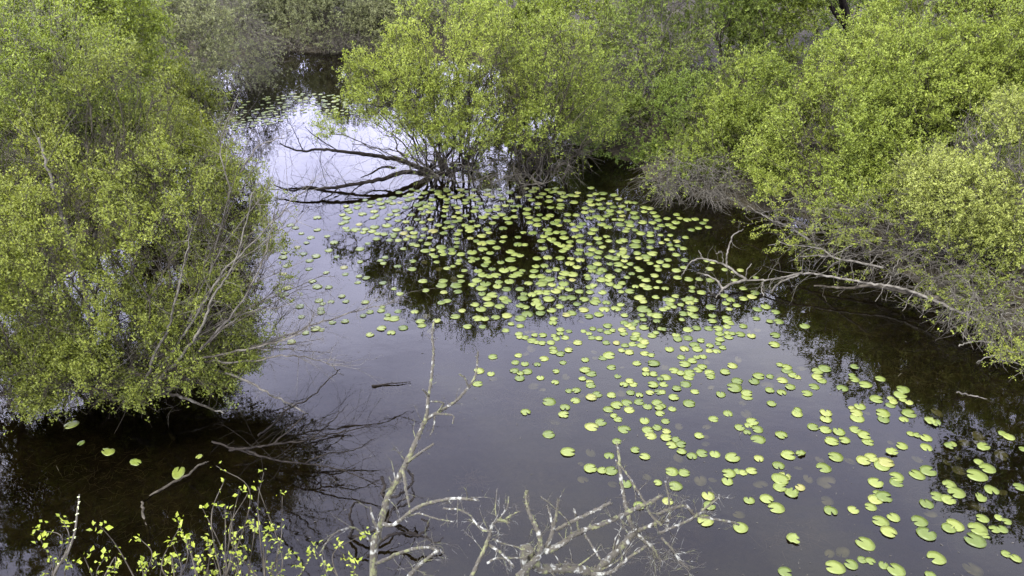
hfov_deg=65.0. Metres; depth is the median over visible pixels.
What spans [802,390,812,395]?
lily pad
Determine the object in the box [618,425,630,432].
lily pad
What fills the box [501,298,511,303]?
lily pad
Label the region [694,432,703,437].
lily pad
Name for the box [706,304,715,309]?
lily pad
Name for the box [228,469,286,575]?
sapling
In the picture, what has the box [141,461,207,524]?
sunken branch
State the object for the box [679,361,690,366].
lily pad
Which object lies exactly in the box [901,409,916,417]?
lily pad
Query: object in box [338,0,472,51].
willow bush
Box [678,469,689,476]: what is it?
lily pad
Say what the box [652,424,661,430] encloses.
lily pad
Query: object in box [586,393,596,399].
lily pad
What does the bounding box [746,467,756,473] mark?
lily pad
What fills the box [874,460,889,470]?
lily pad
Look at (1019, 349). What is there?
sallow sprig
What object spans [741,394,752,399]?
lily pad
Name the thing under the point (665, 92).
willow bush
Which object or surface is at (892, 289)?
fallen limb
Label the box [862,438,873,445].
lily pad
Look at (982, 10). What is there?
willow bush
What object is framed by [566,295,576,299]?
lily pad
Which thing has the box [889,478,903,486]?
lily pad
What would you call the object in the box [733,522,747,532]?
lily pad
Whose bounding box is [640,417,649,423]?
lily pad
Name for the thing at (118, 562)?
sapling
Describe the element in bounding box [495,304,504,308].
lily pad
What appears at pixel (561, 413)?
lily pad
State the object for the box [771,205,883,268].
fallen limb
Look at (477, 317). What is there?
lily pad
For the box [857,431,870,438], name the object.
lily pad
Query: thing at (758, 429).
lily pad
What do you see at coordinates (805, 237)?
fallen limb
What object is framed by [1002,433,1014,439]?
lily pad
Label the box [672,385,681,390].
lily pad
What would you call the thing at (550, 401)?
lily pad
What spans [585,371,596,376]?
lily pad
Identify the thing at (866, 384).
lily pad
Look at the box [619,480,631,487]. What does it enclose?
lily pad
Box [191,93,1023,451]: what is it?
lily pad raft
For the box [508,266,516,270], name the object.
lily pad
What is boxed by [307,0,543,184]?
willow bush
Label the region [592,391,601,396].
lily pad
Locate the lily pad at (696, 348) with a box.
[692,346,702,351]
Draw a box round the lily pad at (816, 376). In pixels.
[812,373,822,379]
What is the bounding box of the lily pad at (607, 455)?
[604,452,613,458]
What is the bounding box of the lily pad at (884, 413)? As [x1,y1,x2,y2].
[876,408,889,416]
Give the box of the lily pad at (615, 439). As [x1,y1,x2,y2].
[612,438,620,443]
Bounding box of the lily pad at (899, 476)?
[890,472,903,480]
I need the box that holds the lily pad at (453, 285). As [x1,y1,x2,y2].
[450,283,461,287]
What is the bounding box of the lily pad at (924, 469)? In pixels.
[920,465,936,475]
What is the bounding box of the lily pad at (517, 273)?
[513,271,523,275]
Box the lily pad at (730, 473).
[722,469,735,477]
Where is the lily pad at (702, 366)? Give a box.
[697,364,706,368]
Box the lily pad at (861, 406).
[854,403,865,409]
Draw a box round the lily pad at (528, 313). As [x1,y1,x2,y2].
[522,311,532,316]
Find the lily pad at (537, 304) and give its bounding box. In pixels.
[531,302,541,306]
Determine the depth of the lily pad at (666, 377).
11.15 m
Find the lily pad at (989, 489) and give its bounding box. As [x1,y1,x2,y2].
[984,485,998,493]
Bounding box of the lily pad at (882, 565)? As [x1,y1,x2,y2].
[879,561,888,568]
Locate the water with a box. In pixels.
[0,51,1023,575]
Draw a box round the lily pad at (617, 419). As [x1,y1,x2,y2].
[614,416,621,421]
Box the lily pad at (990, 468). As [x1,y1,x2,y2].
[979,463,995,473]
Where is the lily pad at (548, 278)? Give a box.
[545,276,554,280]
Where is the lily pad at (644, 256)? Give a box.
[641,254,650,258]
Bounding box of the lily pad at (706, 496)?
[702,492,714,500]
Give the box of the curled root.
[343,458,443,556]
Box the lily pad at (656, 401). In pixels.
[652,399,662,404]
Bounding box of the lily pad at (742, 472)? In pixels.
[739,470,747,474]
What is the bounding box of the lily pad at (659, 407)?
[655,404,663,409]
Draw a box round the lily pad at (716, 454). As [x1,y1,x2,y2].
[710,451,719,457]
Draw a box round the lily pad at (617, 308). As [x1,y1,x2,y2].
[611,306,620,310]
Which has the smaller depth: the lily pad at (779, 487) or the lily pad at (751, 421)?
the lily pad at (779, 487)
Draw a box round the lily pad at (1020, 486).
[1013,483,1023,490]
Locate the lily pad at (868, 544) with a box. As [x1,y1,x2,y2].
[855,537,874,550]
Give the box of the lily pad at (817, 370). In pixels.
[812,368,822,373]
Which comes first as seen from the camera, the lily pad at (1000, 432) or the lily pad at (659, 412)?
the lily pad at (1000, 432)
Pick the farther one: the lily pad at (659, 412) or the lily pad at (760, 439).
the lily pad at (659, 412)
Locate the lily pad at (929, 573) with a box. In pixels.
[925,571,935,575]
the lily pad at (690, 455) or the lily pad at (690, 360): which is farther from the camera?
the lily pad at (690, 360)
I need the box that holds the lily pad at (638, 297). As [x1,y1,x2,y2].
[634,295,645,299]
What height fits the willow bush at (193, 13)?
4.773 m
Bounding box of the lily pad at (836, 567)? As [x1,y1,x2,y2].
[825,560,845,573]
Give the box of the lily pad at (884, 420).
[878,416,889,422]
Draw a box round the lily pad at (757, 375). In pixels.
[753,372,764,378]
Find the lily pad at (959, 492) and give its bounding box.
[947,487,965,497]
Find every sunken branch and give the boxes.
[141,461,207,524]
[211,441,276,456]
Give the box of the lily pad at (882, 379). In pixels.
[875,376,885,381]
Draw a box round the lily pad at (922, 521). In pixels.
[911,515,927,526]
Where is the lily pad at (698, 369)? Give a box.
[693,367,702,372]
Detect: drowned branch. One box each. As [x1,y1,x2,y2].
[214,365,383,458]
[235,409,426,501]
[257,369,339,435]
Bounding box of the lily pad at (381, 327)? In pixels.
[377,325,385,329]
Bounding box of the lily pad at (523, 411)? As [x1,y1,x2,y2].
[521,409,530,414]
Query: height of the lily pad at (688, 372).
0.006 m
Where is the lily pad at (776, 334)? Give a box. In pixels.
[770,332,779,337]
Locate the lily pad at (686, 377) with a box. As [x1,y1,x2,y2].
[683,374,693,379]
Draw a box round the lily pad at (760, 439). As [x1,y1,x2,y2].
[751,435,765,443]
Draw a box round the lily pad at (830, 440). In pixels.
[825,436,838,444]
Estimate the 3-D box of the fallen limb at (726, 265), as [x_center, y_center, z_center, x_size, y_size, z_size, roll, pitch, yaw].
[4.954,-0.083,13.007,4.779,1.466,1.352,8,30,13]
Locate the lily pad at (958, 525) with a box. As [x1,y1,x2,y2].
[945,518,964,531]
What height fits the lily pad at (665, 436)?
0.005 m
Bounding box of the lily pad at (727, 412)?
[723,410,732,415]
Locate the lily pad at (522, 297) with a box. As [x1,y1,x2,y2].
[517,295,527,300]
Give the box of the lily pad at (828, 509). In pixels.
[824,505,837,514]
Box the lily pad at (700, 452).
[696,449,707,456]
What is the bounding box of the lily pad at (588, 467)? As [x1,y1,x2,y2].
[584,463,596,472]
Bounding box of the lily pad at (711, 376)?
[706,373,714,378]
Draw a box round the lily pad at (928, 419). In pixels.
[924,417,935,423]
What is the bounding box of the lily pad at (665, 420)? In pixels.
[661,418,669,423]
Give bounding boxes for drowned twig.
[950,323,993,345]
[956,391,985,398]
[976,355,1002,362]
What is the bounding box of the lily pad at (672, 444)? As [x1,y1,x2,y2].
[666,441,676,448]
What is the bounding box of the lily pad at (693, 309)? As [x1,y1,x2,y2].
[687,306,698,311]
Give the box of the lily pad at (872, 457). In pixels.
[864,453,878,461]
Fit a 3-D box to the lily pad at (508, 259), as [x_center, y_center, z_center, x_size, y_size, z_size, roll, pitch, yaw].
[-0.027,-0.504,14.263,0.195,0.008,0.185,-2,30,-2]
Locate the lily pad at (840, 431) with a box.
[833,428,844,435]
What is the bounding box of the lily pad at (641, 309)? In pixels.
[637,306,650,311]
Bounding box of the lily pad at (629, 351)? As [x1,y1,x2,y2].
[625,349,633,354]
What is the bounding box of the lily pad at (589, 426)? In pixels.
[584,423,598,430]
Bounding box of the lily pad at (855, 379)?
[849,377,859,381]
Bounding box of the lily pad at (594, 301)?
[590,299,600,304]
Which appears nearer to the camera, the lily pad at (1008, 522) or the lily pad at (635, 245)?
the lily pad at (1008, 522)
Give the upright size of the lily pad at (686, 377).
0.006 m
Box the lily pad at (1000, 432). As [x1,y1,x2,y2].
[998,430,1006,435]
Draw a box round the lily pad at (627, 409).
[624,406,634,412]
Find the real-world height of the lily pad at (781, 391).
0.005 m
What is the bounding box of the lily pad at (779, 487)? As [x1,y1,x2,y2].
[773,482,786,491]
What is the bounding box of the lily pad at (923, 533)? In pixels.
[916,527,936,540]
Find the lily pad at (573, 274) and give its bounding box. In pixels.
[567,272,577,276]
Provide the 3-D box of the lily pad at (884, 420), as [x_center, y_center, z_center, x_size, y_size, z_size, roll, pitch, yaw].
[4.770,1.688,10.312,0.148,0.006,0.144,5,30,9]
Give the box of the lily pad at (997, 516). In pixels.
[994,514,1001,520]
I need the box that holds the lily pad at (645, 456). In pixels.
[639,453,649,458]
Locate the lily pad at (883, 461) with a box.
[878,457,894,466]
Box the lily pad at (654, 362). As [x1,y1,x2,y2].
[648,360,659,365]
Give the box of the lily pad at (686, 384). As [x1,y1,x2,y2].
[680,381,691,387]
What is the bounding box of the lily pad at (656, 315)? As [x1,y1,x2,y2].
[651,312,661,317]
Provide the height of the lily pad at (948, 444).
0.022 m
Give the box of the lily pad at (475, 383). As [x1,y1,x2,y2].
[473,381,482,385]
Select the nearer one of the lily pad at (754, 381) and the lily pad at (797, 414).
the lily pad at (797, 414)
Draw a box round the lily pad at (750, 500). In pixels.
[743,497,754,503]
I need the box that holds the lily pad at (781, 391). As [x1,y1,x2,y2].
[777,389,786,394]
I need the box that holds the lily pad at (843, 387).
[836,385,848,390]
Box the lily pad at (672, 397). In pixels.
[669,394,678,399]
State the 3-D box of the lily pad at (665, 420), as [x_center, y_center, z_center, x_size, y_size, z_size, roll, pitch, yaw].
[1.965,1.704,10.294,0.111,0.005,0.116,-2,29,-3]
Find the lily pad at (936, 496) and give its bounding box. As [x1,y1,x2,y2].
[931,491,942,500]
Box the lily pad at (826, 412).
[820,409,831,415]
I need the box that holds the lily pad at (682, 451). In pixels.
[677,448,686,453]
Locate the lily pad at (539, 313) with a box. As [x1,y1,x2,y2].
[536,311,544,315]
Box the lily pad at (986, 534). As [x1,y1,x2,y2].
[982,532,989,538]
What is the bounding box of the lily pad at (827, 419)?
[820,416,831,422]
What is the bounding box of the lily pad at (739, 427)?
[735,424,744,430]
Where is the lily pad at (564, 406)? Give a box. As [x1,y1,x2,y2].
[560,404,569,409]
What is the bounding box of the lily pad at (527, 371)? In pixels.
[522,369,531,373]
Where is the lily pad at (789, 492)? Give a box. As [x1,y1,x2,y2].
[785,487,798,496]
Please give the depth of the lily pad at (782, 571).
8.17 m
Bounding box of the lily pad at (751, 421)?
[746,418,758,424]
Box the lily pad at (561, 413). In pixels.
[558,411,568,417]
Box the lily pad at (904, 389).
[897,386,909,392]
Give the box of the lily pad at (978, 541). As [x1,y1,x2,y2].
[964,532,986,547]
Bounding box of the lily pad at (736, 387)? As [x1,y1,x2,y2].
[727,383,741,391]
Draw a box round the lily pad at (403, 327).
[398,325,407,329]
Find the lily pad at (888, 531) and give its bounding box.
[880,526,896,536]
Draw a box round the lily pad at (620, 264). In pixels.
[614,262,623,266]
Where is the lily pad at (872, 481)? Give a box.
[868,477,883,487]
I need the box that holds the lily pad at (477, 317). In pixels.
[472,315,481,320]
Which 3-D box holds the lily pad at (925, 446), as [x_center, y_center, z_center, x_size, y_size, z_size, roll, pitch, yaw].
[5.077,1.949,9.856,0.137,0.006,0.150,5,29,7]
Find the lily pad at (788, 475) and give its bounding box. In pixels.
[779,472,790,480]
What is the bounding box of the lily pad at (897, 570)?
[886,563,905,575]
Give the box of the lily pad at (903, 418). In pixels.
[899,416,908,421]
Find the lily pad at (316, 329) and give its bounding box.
[311,326,320,330]
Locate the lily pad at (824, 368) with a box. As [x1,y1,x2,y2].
[818,365,830,371]
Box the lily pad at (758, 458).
[754,455,763,461]
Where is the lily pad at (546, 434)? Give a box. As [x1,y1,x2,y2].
[542,430,554,437]
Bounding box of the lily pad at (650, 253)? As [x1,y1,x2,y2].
[647,251,657,255]
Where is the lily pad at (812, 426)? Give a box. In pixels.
[807,423,818,429]
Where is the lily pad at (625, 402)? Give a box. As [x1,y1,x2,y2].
[621,399,631,405]
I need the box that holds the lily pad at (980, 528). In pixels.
[968,522,987,535]
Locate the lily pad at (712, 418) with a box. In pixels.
[708,416,717,421]
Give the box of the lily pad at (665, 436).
[660,433,671,440]
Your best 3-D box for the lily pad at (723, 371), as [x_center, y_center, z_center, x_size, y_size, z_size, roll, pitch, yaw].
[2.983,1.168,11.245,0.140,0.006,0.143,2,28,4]
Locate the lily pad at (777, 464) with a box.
[772,461,784,468]
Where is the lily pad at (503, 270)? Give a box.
[499,268,508,272]
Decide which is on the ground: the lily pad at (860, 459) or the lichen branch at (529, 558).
the lichen branch at (529, 558)
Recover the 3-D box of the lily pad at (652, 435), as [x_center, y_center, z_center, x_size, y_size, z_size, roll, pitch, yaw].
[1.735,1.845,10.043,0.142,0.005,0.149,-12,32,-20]
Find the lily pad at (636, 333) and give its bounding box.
[632,332,640,336]
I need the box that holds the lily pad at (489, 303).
[483,301,494,306]
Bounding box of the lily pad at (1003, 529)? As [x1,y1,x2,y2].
[996,525,1007,532]
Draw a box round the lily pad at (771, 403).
[767,400,776,405]
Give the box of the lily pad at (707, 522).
[698,515,713,525]
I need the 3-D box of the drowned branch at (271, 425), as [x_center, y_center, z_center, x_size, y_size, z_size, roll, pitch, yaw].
[-2.595,1.375,10.089,1.325,0.608,0.430,-23,36,-35]
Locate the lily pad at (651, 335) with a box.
[647,333,656,337]
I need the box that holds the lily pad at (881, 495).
[875,491,892,501]
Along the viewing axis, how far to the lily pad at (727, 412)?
10.43 m
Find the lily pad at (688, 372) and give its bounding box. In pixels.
[684,369,694,375]
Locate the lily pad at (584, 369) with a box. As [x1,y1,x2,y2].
[579,367,589,372]
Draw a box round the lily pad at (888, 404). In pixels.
[885,402,895,407]
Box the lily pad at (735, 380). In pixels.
[732,377,742,383]
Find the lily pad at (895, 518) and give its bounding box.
[887,513,899,521]
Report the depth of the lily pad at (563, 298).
13.05 m
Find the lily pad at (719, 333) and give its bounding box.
[715,331,724,335]
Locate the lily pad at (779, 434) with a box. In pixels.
[775,431,787,438]
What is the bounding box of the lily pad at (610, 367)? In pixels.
[607,365,615,369]
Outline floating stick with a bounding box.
[372,381,407,386]
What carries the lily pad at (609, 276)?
on the water
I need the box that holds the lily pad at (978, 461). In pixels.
[974,459,983,464]
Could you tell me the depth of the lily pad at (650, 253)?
14.47 m
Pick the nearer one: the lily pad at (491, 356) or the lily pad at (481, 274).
the lily pad at (491, 356)
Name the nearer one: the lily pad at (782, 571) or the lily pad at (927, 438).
the lily pad at (782, 571)
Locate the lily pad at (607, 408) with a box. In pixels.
[603,406,613,411]
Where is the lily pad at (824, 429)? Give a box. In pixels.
[819,426,831,432]
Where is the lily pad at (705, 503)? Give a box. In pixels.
[703,501,715,509]
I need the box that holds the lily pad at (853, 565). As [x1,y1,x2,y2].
[844,559,857,569]
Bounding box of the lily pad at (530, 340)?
[527,338,536,342]
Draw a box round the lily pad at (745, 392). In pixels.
[741,389,752,395]
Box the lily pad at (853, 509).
[848,506,858,513]
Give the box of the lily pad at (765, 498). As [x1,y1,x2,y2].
[760,494,773,502]
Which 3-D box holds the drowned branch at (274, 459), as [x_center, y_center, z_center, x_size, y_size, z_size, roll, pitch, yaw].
[-2.081,2.015,9.271,2.436,1.264,1.405,14,32,24]
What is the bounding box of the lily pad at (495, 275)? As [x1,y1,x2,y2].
[491,273,500,277]
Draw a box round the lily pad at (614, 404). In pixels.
[611,401,622,408]
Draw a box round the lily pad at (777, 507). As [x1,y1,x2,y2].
[768,502,784,512]
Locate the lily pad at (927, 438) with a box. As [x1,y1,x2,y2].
[920,434,932,440]
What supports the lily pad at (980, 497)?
on the water
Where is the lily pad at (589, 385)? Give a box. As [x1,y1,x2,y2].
[586,382,595,387]
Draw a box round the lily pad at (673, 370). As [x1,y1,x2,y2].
[669,367,678,372]
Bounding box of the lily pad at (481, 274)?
[478,272,487,276]
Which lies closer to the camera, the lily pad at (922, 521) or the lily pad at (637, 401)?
the lily pad at (922, 521)
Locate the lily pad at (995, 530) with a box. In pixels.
[989,525,999,532]
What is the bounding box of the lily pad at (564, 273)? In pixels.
[559,271,569,275]
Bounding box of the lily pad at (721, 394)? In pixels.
[716,391,725,397]
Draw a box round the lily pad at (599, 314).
[594,312,603,316]
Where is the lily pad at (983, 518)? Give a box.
[976,514,989,522]
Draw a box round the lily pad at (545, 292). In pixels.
[541,290,550,294]
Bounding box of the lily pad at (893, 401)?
[889,398,897,403]
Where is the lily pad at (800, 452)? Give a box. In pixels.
[796,450,805,455]
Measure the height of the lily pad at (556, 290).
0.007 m
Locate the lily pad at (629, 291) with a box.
[625,289,634,293]
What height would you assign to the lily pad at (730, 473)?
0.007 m
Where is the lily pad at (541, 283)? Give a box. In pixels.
[535,281,546,286]
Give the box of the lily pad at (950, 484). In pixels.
[942,480,956,488]
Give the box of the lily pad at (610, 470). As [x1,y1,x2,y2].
[604,466,617,474]
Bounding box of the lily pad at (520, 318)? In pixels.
[515,315,525,320]
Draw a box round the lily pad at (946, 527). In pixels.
[942,523,956,532]
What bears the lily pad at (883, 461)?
on the water
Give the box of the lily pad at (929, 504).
[919,499,933,508]
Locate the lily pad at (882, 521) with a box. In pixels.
[872,516,889,525]
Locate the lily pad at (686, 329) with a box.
[683,327,692,331]
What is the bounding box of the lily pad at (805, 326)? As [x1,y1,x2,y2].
[800,323,809,328]
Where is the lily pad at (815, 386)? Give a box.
[809,383,819,389]
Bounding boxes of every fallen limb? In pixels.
[668,221,985,325]
[728,181,808,241]
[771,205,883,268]
[814,262,944,301]
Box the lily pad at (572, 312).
[566,310,576,314]
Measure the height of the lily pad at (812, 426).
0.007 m
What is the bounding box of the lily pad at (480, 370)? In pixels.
[474,368,483,373]
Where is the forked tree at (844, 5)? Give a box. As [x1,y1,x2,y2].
[802,0,936,55]
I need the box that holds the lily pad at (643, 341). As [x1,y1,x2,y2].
[640,339,648,343]
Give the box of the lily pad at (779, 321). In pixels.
[774,319,783,323]
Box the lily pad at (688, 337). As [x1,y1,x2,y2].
[683,335,692,340]
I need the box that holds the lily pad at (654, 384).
[648,381,658,386]
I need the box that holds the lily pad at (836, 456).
[828,452,842,461]
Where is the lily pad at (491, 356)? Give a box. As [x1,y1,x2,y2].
[488,354,497,358]
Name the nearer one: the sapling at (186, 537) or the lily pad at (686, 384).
the sapling at (186, 537)
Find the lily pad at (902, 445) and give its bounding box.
[896,442,907,449]
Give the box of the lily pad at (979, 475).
[967,469,987,481]
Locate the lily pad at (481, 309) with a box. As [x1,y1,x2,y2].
[476,306,485,311]
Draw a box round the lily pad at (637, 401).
[634,398,643,404]
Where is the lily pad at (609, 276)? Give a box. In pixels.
[605,274,614,278]
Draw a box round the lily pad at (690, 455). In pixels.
[687,452,696,458]
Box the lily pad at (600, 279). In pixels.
[596,277,605,281]
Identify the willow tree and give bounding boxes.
[0,0,177,314]
[572,0,726,148]
[636,0,786,89]
[721,0,839,80]
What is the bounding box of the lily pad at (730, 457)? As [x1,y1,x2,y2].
[725,452,739,461]
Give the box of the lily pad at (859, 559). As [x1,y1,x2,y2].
[857,556,866,562]
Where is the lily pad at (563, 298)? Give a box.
[559,295,567,300]
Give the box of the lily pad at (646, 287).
[643,285,652,289]
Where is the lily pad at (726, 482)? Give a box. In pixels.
[722,477,732,484]
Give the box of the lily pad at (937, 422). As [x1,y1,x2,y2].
[931,419,940,425]
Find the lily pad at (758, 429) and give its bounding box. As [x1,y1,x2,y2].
[752,425,762,432]
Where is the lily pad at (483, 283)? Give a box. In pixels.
[480,281,490,286]
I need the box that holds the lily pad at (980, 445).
[977,442,990,449]
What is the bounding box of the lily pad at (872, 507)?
[865,503,876,510]
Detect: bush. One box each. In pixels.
[0,0,188,207]
[0,25,439,434]
[69,42,242,245]
[80,0,256,92]
[163,0,292,35]
[228,0,348,44]
[283,0,390,50]
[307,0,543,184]
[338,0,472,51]
[448,0,632,88]
[471,0,628,181]
[557,61,729,168]
[622,132,764,220]
[652,39,815,198]
[731,0,1023,229]
[731,163,1023,367]
[877,79,1023,277]
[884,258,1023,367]
[905,0,1023,121]
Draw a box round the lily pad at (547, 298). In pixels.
[543,296,554,301]
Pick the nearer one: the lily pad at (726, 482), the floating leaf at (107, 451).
the lily pad at (726, 482)
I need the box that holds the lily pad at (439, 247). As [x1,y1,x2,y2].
[436,245,446,249]
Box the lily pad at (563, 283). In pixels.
[559,281,568,285]
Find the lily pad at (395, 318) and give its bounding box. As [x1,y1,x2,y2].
[389,316,399,320]
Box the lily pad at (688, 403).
[683,399,694,406]
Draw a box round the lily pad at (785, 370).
[781,367,792,373]
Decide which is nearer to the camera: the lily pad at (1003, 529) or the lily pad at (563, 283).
the lily pad at (1003, 529)
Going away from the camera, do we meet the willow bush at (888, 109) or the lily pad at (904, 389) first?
the lily pad at (904, 389)
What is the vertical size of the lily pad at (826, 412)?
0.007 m
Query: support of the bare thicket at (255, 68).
on the ground
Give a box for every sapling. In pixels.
[30,513,72,575]
[64,545,128,575]
[87,520,170,575]
[158,511,188,575]
[181,527,222,575]
[199,461,250,575]
[204,537,321,575]
[222,513,266,575]
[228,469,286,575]
[307,527,374,575]
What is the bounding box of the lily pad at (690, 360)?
[687,358,696,362]
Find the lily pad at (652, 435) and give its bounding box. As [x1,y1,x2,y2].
[645,432,656,439]
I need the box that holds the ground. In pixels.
[0,0,1023,346]
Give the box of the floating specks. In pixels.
[291,216,1013,575]
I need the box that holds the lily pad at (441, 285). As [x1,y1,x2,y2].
[436,283,446,287]
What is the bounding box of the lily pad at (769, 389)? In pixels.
[765,387,774,392]
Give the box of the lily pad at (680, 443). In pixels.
[675,440,685,447]
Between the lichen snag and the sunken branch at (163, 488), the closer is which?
the lichen snag
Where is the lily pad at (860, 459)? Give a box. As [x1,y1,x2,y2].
[856,455,870,464]
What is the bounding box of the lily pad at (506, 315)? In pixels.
[502,313,512,317]
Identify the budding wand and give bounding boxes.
[53,494,80,575]
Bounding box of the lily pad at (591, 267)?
[587,265,596,268]
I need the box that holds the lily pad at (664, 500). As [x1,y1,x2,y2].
[662,497,672,504]
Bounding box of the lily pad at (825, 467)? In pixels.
[816,462,831,472]
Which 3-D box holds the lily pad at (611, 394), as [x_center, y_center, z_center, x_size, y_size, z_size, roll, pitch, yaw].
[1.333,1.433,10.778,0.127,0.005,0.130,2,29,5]
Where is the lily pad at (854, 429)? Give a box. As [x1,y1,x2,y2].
[849,426,861,432]
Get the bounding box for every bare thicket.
[162,0,298,95]
[226,16,392,54]
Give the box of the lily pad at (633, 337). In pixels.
[630,335,638,339]
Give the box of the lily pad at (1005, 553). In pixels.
[1001,550,1011,556]
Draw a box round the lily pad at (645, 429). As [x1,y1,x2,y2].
[642,426,653,433]
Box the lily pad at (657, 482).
[654,479,661,484]
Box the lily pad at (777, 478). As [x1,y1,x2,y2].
[771,473,788,484]
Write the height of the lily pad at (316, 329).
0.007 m
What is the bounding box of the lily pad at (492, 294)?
[486,292,497,297]
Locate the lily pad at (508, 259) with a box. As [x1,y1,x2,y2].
[505,257,515,261]
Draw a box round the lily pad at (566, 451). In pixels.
[560,447,574,455]
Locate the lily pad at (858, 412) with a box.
[850,409,862,415]
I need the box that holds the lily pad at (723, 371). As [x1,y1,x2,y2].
[720,368,729,373]
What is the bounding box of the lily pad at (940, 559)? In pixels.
[927,551,946,564]
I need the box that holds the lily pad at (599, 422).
[595,418,606,425]
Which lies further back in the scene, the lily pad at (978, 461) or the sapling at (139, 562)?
the lily pad at (978, 461)
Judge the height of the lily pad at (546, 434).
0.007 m
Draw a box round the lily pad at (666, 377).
[660,374,670,379]
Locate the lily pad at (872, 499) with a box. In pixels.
[868,494,882,503]
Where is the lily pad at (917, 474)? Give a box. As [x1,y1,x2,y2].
[909,469,925,479]
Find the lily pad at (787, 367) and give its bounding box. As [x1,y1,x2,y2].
[782,364,791,369]
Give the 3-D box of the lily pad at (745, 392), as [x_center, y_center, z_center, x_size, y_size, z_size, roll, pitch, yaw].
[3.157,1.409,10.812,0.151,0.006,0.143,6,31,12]
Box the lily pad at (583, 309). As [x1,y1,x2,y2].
[579,307,588,311]
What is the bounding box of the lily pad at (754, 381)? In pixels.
[749,378,759,383]
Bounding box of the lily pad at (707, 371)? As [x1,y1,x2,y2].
[705,369,714,373]
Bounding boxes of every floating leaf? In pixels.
[64,421,78,428]
[101,448,114,455]
[130,458,140,465]
[172,467,184,479]
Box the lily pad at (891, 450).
[886,447,897,454]
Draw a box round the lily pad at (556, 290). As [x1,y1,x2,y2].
[551,288,560,293]
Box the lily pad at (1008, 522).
[1002,518,1011,524]
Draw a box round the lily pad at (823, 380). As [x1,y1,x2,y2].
[817,378,826,382]
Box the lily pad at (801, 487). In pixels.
[795,484,804,490]
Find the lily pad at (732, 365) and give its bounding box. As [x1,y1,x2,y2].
[727,362,737,368]
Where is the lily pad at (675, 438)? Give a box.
[672,436,680,441]
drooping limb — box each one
[259,109,428,183]
[263,148,428,201]
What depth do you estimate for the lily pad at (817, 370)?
11.27 m
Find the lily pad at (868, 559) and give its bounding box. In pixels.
[865,557,875,564]
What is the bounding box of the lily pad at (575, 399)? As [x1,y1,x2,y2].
[571,397,579,402]
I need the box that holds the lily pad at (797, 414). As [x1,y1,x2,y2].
[792,410,802,416]
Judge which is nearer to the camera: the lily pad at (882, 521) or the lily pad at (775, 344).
the lily pad at (882, 521)
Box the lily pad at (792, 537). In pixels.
[786,533,799,543]
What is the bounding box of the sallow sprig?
[982,327,1023,380]
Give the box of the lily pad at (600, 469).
[597,467,606,472]
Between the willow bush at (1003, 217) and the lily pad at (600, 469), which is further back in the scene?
the willow bush at (1003, 217)
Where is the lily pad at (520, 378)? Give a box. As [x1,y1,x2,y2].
[515,375,524,380]
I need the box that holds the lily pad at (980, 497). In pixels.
[975,492,986,501]
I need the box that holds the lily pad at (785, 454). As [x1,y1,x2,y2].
[780,450,795,459]
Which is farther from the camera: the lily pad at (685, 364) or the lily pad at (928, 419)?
the lily pad at (685, 364)
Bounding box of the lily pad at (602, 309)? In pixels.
[599,307,609,311]
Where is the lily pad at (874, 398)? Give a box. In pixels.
[869,395,882,402]
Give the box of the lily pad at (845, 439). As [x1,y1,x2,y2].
[839,436,850,442]
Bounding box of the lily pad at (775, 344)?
[769,341,779,346]
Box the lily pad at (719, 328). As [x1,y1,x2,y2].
[713,326,722,330]
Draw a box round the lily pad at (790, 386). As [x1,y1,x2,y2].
[785,384,795,389]
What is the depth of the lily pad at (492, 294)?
13.16 m
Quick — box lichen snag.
[319,319,501,575]
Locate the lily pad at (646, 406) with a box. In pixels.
[643,404,651,408]
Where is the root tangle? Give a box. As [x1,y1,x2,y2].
[386,125,601,198]
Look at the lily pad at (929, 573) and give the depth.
8.14 m
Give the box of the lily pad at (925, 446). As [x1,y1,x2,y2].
[920,443,932,450]
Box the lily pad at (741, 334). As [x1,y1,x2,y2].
[736,331,745,336]
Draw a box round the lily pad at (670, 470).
[666,467,677,475]
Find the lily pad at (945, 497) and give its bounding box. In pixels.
[941,494,955,504]
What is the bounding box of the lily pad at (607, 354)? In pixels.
[603,351,614,358]
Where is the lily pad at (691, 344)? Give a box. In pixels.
[689,342,698,346]
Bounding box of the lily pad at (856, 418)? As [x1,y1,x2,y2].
[850,414,864,421]
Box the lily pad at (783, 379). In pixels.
[777,377,787,382]
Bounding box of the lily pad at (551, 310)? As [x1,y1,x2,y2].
[547,308,555,312]
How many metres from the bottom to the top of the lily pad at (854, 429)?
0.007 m
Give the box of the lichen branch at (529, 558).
[459,439,739,575]
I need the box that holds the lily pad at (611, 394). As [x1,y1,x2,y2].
[607,392,615,397]
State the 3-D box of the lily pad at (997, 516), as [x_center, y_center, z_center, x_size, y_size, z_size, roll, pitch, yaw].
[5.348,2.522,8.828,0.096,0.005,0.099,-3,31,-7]
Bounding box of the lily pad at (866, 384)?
[859,381,872,387]
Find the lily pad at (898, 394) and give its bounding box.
[893,391,906,398]
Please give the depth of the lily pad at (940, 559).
8.33 m
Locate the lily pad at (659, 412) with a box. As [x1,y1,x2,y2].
[655,410,664,415]
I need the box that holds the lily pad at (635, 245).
[629,243,640,247]
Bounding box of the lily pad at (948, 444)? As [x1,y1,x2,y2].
[944,442,953,448]
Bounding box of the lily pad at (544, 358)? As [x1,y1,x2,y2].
[539,356,548,360]
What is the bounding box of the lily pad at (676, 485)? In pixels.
[669,481,682,489]
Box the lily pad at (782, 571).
[778,567,791,575]
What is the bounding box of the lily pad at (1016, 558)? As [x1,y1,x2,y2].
[1010,554,1021,561]
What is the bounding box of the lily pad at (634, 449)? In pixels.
[631,446,639,452]
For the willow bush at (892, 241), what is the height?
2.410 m
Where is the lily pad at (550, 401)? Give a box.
[543,397,555,405]
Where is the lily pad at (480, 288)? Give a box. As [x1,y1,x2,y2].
[476,285,486,290]
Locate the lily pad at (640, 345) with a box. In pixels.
[637,343,646,347]

